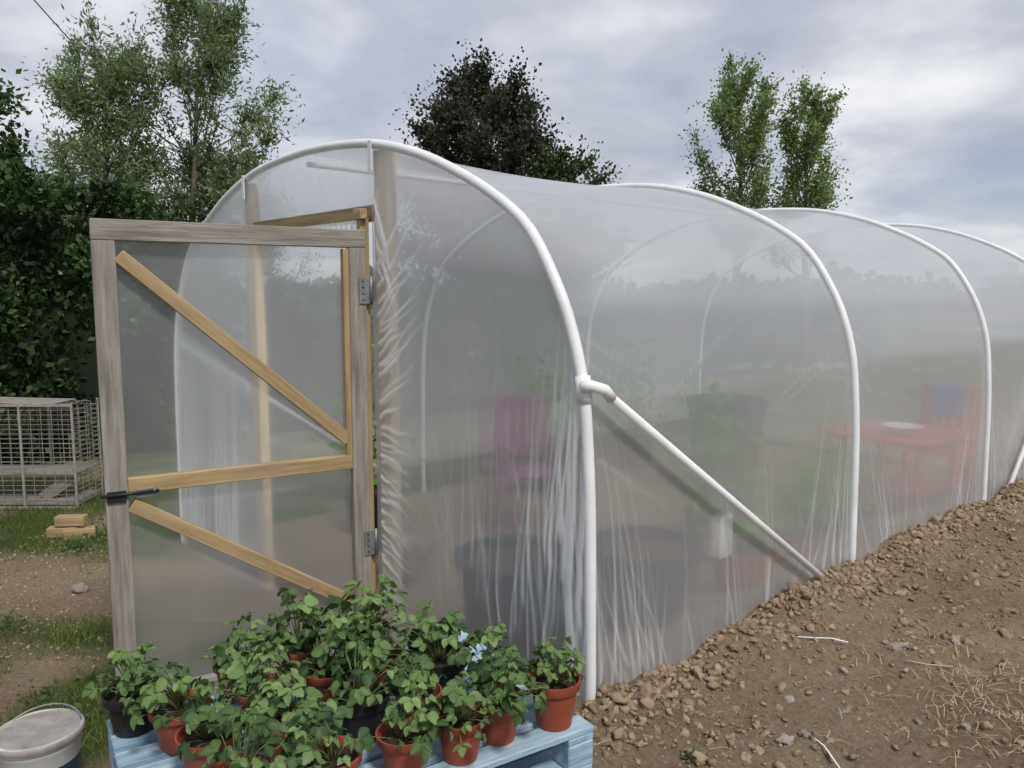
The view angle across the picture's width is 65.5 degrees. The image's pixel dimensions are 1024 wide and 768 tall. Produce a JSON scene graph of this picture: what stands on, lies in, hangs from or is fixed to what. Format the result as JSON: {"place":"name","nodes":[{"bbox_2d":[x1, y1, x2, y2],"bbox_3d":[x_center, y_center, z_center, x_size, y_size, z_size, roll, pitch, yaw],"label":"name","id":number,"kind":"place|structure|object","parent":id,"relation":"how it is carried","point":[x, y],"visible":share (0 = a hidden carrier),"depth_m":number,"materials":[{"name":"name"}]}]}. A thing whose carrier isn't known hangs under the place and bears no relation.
{"place":"outdoors","nodes":[
{"label":"outdoors","id":0,"kind":"place"},
{"bbox_2d":[34,0,180,155],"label":"overhead wire","id":1,"kind":"object","parent":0,"point":[84,55],"visible":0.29,"depth_m":18.01,"materials":[{"name":"black plastic"}]},
{"bbox_2d":[136,487,156,497],"bbox_3d":[-1.597,0.473,3.479,0.080,0.040,0.006,-4,7,-30],"label":"latch strap","id":2,"kind":"object","parent":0,"point":[146,495],"visible":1,"depth_m":3.48,"materials":[{"name":"grey metal"}]},
{"bbox_2d":[371,344,377,530],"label":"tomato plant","id":3,"kind":"object","parent":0,"point":[375,489],"visible":0.03,"depth_m":6.22,"materials":[{"name":"green plant"}]},
{"bbox_2d":[0,424,1023,767],"bbox_3d":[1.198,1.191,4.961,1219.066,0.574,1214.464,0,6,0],"label":"ground","id":4,"kind":"structure","parent":0,"point":[824,714],"depth_m":3.49,"materials":[{"name":"soil"}]},
{"bbox_2d":[0,68,48,312],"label":"evergreen tree","id":5,"kind":"object","parent":4,"relation":"on","point":[12,144],"visible":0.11,"depth_m":9.12,"materials":[{"name":"green plant"}]},
{"bbox_2d":[0,703,84,767],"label":"paint bucket","id":6,"kind":"object","parent":4,"relation":"on","point":[48,738],"visible":1,"depth_m":2.82,"materials":[{"name":"plastic"}]},
{"bbox_2d":[0,397,103,508],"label":"wire cage","id":7,"kind":"object","parent":4,"relation":"on","point":[57,492],"visible":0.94,"depth_m":7.13,"materials":[{"name":"grey metal"}]},
{"bbox_2d":[46,514,95,540],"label":"timber offcuts","id":8,"kind":"object","parent":4,"relation":"on","point":[67,525],"visible":0.94,"depth_m":6.17,"materials":[{"name":"brown wood"}]},
{"bbox_2d":[35,111,145,220],"bbox_3d":[-10.080,-3.244,18.510,3.887,6.148,3.629,2,7,18],"label":"willow tree","id":9,"kind":"object","parent":4,"relation":"on","point":[60,161],"visible":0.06,"depth_m":18.01,"materials":[{"name":"green plant"}]},
{"bbox_2d":[12,0,199,219],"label":"willow tree","id":10,"kind":"object","parent":4,"relation":"on","point":[70,98],"visible":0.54,"depth_m":15.90,"materials":[{"name":"green plant"}]},
{"bbox_2d":[60,0,305,222],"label":"willow tree","id":11,"kind":"object","parent":4,"relation":"on","point":[216,43],"visible":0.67,"depth_m":16.25,"materials":[{"name":"green plant"}]},
{"bbox_2d":[0,152,375,464],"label":"laurel hedge","id":12,"kind":"object","parent":4,"relation":"on","point":[47,337],"visible":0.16,"depth_m":8.79,"materials":[{"name":"green plant"}]},
{"bbox_2d":[0,472,375,767],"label":"grass","id":13,"kind":"structure","parent":4,"relation":"on","point":[83,633],"depth_m":4.51,"materials":[{"name":"green plant"}]},
{"bbox_2d":[165,129,270,219],"bbox_3d":[-6.351,-2.997,18.549,3.657,5.647,4.159,0,6,0],"label":"willow tree","id":14,"kind":"object","parent":4,"relation":"on","point":[183,170],"visible":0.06,"depth_m":17.46,"materials":[{"name":"green plant"}]},
{"bbox_2d":[197,129,271,221],"bbox_3d":[-5.187,-2.291,15.356,1.967,4.933,1.900,0,6,0],"label":"sapling tree","id":15,"kind":"object","parent":4,"relation":"on","point":[227,183],"visible":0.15,"depth_m":14.84,"materials":[{"name":"green plant"}]},
{"bbox_2d":[0,513,696,762],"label":"weeds","id":16,"kind":"object","parent":4,"relation":"on","point":[78,705],"visible":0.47,"depth_m":4.46,"materials":[{"name":"green plant"}]},
{"bbox_2d":[369,265,372,275],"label":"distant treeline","id":17,"kind":"object","parent":4,"relation":"on","point":[371,269],"depth_m":101.13,"materials":[{"name":"green plant"}]},
{"bbox_2d":[389,38,602,181],"bbox_3d":[-0.415,-3.824,17.823,5.636,7.456,5.455,0,6,0],"label":"copper beech tree","id":18,"kind":"object","parent":4,"relation":"on","point":[516,135],"visible":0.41,"depth_m":16.41,"materials":[{"name":"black plant"}]},
{"bbox_2d":[0,478,1023,767],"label":"soil clods","id":19,"kind":"object","parent":4,"relation":"on","point":[700,668],"visible":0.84,"depth_m":3.65,"materials":[{"name":"brown soil"}]},
{"bbox_2d":[797,636,847,642],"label":"dry twig","id":20,"kind":"object","parent":19,"relation":"on","point":[822,638],"visible":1,"depth_m":3.57,"materials":[{"name":"white wood"}]},
{"bbox_2d":[71,500,1023,766],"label":"stones","id":21,"kind":"object","parent":4,"relation":"on","point":[83,588],"visible":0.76,"depth_m":3.39,"materials":[{"name":"grey stone"}]},
{"bbox_2d":[524,135,629,184],"bbox_3d":[0.869,-2.647,17.332,3.988,5.211,4.459,0,6,0],"label":"beech tree","id":22,"kind":"object","parent":4,"relation":"on","point":[581,168],"visible":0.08,"depth_m":16.48,"materials":[{"name":"green plant"}]},
{"bbox_2d":[203,139,1023,700],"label":"polytunnel","id":23,"kind":"structure","parent":4,"relation":"on","point":[629,431],"depth_m":3.73,"materials":[{"name":"clear plastic"}]},
{"bbox_2d":[89,218,365,247],"bbox_3d":[-1.238,-0.675,3.600,1.190,0.088,0.046,-4,7,-30],"label":"top rail","id":24,"kind":"object","parent":23,"relation":"attached to","point":[157,231],"visible":0.96,"depth_m":3.54,"materials":[{"name":"grey wood"}]},
{"bbox_2d":[90,240,136,679],"bbox_3d":[-1.711,0.434,3.443,0.090,2.080,0.045,-4,7,-30],"label":"free stile","id":25,"kind":"object","parent":24,"relation":"attached to","point":[107,328],"visible":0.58,"depth_m":3.40,"materials":[{"name":"grey wood"}]},
{"bbox_2d":[107,490,126,503],"bbox_3d":[-1.698,0.487,3.421,0.075,0.050,0.006,-4,7,-30],"label":"latch plate","id":26,"kind":"object","parent":25,"relation":"attached to","point":[116,500],"visible":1,"depth_m":3.42,"materials":[{"name":"black metal"}]},
{"bbox_2d":[129,498,350,600],"bbox_3d":[-1.245,0.811,3.759,1.157,0.060,0.043,34,-12,-29],"label":"brace","id":27,"kind":"object","parent":25,"relation":"attached to","point":[170,521],"visible":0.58,"depth_m":3.70,"materials":[{"name":"brown wood"}]},
{"bbox_2d":[115,241,353,682],"bbox_3d":[-1.251,0.355,3.739,1.150,2.150,0.008,-4,7,-30],"label":"door film","id":28,"kind":"object","parent":23,"relation":"attached to","point":[195,398],"depth_m":3.69,"materials":[{"name":"clear plastic"}]},
{"bbox_2d":[163,650,343,693],"bbox_3d":[-1.236,1.392,3.830,1.010,0.085,0.042,-4,7,-30],"label":"bottom rail","id":29,"kind":"object","parent":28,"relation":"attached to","point":[210,677],"depth_m":3.72,"materials":[{"name":"grey wood"}]},
{"bbox_2d":[346,248,371,611],"bbox_3d":[-0.764,0.372,3.998,0.085,2.080,0.045,-4,7,-30],"label":"hinge stile","id":30,"kind":"object","parent":23,"relation":"attached to","point":[360,503],"visible":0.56,"depth_m":3.96,"materials":[{"name":"grey wood"}]},
{"bbox_2d":[114,250,352,444],"bbox_3d":[-1.238,-0.133,3.657,1.321,0.060,0.042,44,-16,-27],"label":"brace","id":31,"kind":"object","parent":30,"relation":"attached to","point":[158,287],"visible":0.86,"depth_m":3.60,"materials":[{"name":"brown wood"}]},
{"bbox_2d":[128,454,352,491],"bbox_3d":[-1.236,0.413,3.718,1.010,0.068,0.045,-4,7,-30],"label":"rail","id":32,"kind":"object","parent":30,"relation":"attached to","point":[193,478],"visible":0.84,"depth_m":3.68,"materials":[{"name":"brown wood"}]},
{"bbox_2d":[100,489,158,498],"bbox_3d":[-1.650,0.474,3.442,0.230,0.016,0.016,-4,7,-30],"label":"latch bolt","id":33,"kind":"object","parent":32,"relation":"attached to","point":[126,494],"visible":1,"depth_m":3.43,"materials":[{"name":"black metal"}]},
{"bbox_2d":[340,249,352,455],"bbox_3d":[-0.811,-0.146,3.906,0.028,1.020,0.040,-4,7,-30],"label":"batten","id":34,"kind":"object","parent":30,"relation":"attached to","point":[346,345],"visible":0.98,"depth_m":3.89,"materials":[{"name":"brown wood"}]},
{"bbox_2d":[359,277,369,303],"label":"hinge leaf","id":35,"kind":"object","parent":30,"relation":"attached to","point":[365,290],"visible":1,"depth_m":3.90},
{"bbox_2d":[369,276,372,304],"bbox_3d":[-0.692,-0.459,3.911,0.016,0.140,0.016,0,6,0],"label":"hinge pin","id":36,"kind":"object","parent":35,"relation":"attached to","point":[371,288],"visible":1,"depth_m":3.90,"materials":[{"name":"silver metal"}]},
{"bbox_2d":[364,529,374,555],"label":"hinge leaf","id":37,"kind":"object","parent":30,"relation":"attached to","point":[371,544],"visible":1,"depth_m":4.04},
{"bbox_2d":[374,528,377,555],"bbox_3d":[-0.692,0.803,4.052,0.016,0.140,0.016,0,6,0],"label":"hinge pin","id":38,"kind":"object","parent":37,"relation":"attached to","point":[376,540],"visible":1,"depth_m":4.05,"materials":[{"name":"silver metal"}]},
{"bbox_2d":[677,48,796,208],"bbox_3d":[5.373,-4.181,19.538,2.722,7.770,2.692,0,6,0],"label":"birch tree","id":39,"kind":"object","parent":4,"relation":"on","point":[752,139],"visible":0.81,"depth_m":19.03,"materials":[{"name":"green plant"}]},
{"bbox_2d":[537,508,1023,767],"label":"straw litter","id":40,"kind":"object","parent":4,"relation":"on","point":[954,695],"visible":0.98,"depth_m":3.24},
{"bbox_2d":[763,66,853,210],"bbox_3d":[7.350,-4.133,20.061,2.316,7.549,2.292,-2,7,-21],"label":"birch tree","id":41,"kind":"object","parent":4,"relation":"on","point":[819,119],"visible":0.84,"depth_m":19.53,"materials":[{"name":"green plant"}]},
{"bbox_2d":[807,732,839,767],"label":"dry twig","id":42,"kind":"object","parent":4,"relation":"on","point":[818,741],"visible":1,"depth_m":2.86,"materials":[{"name":"white wood"}]},
{"bbox_2d":[906,660,952,666],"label":"dry twig","id":43,"kind":"object","parent":4,"relation":"on","point":[929,664],"visible":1,"depth_m":3.46,"materials":[{"name":"wood"}]},
{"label":"blue pallet","id":44,"kind":"object","parent":4,"relation":"on","visible":0},
{"bbox_2d":[424,729,552,767],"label":"blue pallet","id":45,"kind":"object","parent":44,"relation":"on","point":[536,759],"visible":0.02,"depth_m":2.64,"materials":[{"name":"paint"}]},
{"bbox_2d":[107,631,592,767],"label":"blue pallet","id":46,"kind":"object","parent":45,"relation":"on","point":[572,745],"visible":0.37,"depth_m":2.46,"materials":[{"name":"paint"}]},
{"bbox_2d":[81,641,176,737],"bbox_3d":[-1.193,0.957,2.518,0.298,0.277,0.280,-4,8,-34],"label":"potted strawberry plant","id":47,"kind":"object","parent":46,"relation":"on","point":[117,700],"visible":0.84,"depth_m":2.47,"materials":[{"name":"green plant"}]},
{"bbox_2d":[127,663,212,753],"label":"potted strawberry plant","id":48,"kind":"object","parent":46,"relation":"on","point":[159,705],"visible":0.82,"depth_m":2.37,"materials":[{"name":"green plant"}]},
{"bbox_2d":[165,677,246,767],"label":"potted strawberry plant","id":49,"kind":"object","parent":46,"relation":"on","point":[193,738],"visible":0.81,"depth_m":2.23,"materials":[{"name":"green plant"}]},
{"bbox_2d":[201,611,291,702],"bbox_3d":[-0.891,0.928,2.729,0.300,0.287,0.247,-5,8,-35],"label":"potted strawberry plant","id":50,"kind":"object","parent":46,"relation":"on","point":[224,658],"visible":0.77,"depth_m":2.69,"materials":[{"name":"green plant"}]},
{"bbox_2d":[200,705,302,767],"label":"potted strawberry plant","id":51,"kind":"object","parent":46,"relation":"on","point":[260,730],"visible":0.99,"depth_m":2.07,"materials":[{"name":"green plant"}]},
{"bbox_2d":[200,643,319,730],"bbox_3d":[-0.803,0.963,2.569,0.267,0.254,0.335,4,7,30],"label":"potted strawberry plant","id":52,"kind":"object","parent":46,"relation":"on","point":[238,672],"visible":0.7,"depth_m":2.52,"materials":[{"name":"green plant"}]},
{"bbox_2d":[230,667,325,767],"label":"potted strawberry plant","id":53,"kind":"object","parent":46,"relation":"on","point":[278,710],"visible":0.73,"depth_m":2.31,"materials":[{"name":"green plant"}]},
{"bbox_2d":[263,587,342,683],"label":"potted strawberry plant","id":54,"kind":"object","parent":46,"relation":"on","point":[311,614],"visible":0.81,"depth_m":2.81,"materials":[{"name":"green plant"}]},
{"bbox_2d":[279,698,373,767],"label":"potted strawberry plant","id":55,"kind":"object","parent":46,"relation":"on","point":[324,748],"visible":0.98,"depth_m":2.15,"materials":[{"name":"green plant"}]},
{"bbox_2d":[297,601,374,711],"bbox_3d":[-0.588,0.902,2.691,0.260,0.348,0.275,-1,7,-12],"label":"potted strawberry plant","id":56,"kind":"object","parent":46,"relation":"on","point":[324,648],"visible":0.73,"depth_m":2.63,"materials":[{"name":"green plant"}]},
{"bbox_2d":[322,638,413,742],"bbox_3d":[-0.443,0.942,2.467,0.292,0.318,0.367,0,6,0],"label":"potted strawberry plant","id":57,"kind":"object","parent":46,"relation":"on","point":[362,701],"visible":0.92,"depth_m":2.43,"materials":[{"name":"green plant"}]},
{"bbox_2d":[320,600,427,694],"bbox_3d":[-0.486,0.910,2.715,0.384,0.326,0.319,0,6,0],"label":"potted strawberry plant","id":58,"kind":"object","parent":46,"relation":"on","point":[357,625],"visible":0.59,"depth_m":2.69,"materials":[{"name":"green plant"}]},
{"bbox_2d":[321,574,431,668],"bbox_3d":[-0.509,0.876,2.968,0.390,0.338,0.402,3,7,23],"label":"potted strawberry plant","id":59,"kind":"object","parent":46,"relation":"on","point":[370,606],"visible":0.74,"depth_m":2.95,"materials":[{"name":"green plant"}]},
{"bbox_2d":[377,653,446,716],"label":"potted strawberry plant","id":60,"kind":"object","parent":46,"relation":"on","point":[417,677],"visible":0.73,"depth_m":2.52,"materials":[{"name":"green plant"}]},
{"bbox_2d":[364,678,467,767],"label":"potted strawberry plant","id":61,"kind":"object","parent":46,"relation":"on","point":[401,742],"visible":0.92,"depth_m":2.25,"materials":[{"name":"green plant"}]},
{"bbox_2d":[386,599,479,700],"bbox_3d":[-0.269,0.903,2.725,0.297,0.338,0.388,-4,8,-34],"label":"potted strawberry plant","id":62,"kind":"object","parent":46,"relation":"on","point":[449,654],"visible":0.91,"depth_m":2.70,"materials":[{"name":"green plant"}]},
{"bbox_2d":[423,671,504,765],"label":"potted strawberry plant","id":63,"kind":"object","parent":46,"relation":"on","point":[461,748],"visible":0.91,"depth_m":2.31,"materials":[{"name":"green plant"}]},
{"bbox_2d":[454,619,537,687],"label":"potted strawberry plant","id":64,"kind":"object","parent":46,"relation":"on","point":[488,635],"visible":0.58,"depth_m":2.62,"materials":[{"name":"green plant"}]},
{"bbox_2d":[467,651,549,745],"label":"potted strawberry plant","id":65,"kind":"object","parent":46,"relation":"on","point":[507,695],"visible":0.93,"depth_m":2.41,"materials":[{"name":"green plant"}]},
{"bbox_2d":[527,635,586,731],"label":"potted strawberry plant","id":66,"kind":"object","parent":46,"relation":"on","point":[562,681],"visible":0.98,"depth_m":2.51,"materials":[{"name":"green plant"}]},
{"bbox_2d":[0,0,1023,266],"label":"sky","id":67,"kind":"structure","parent":0,"point":[929,129],"materials":[{"name":"grey"}]}
]}

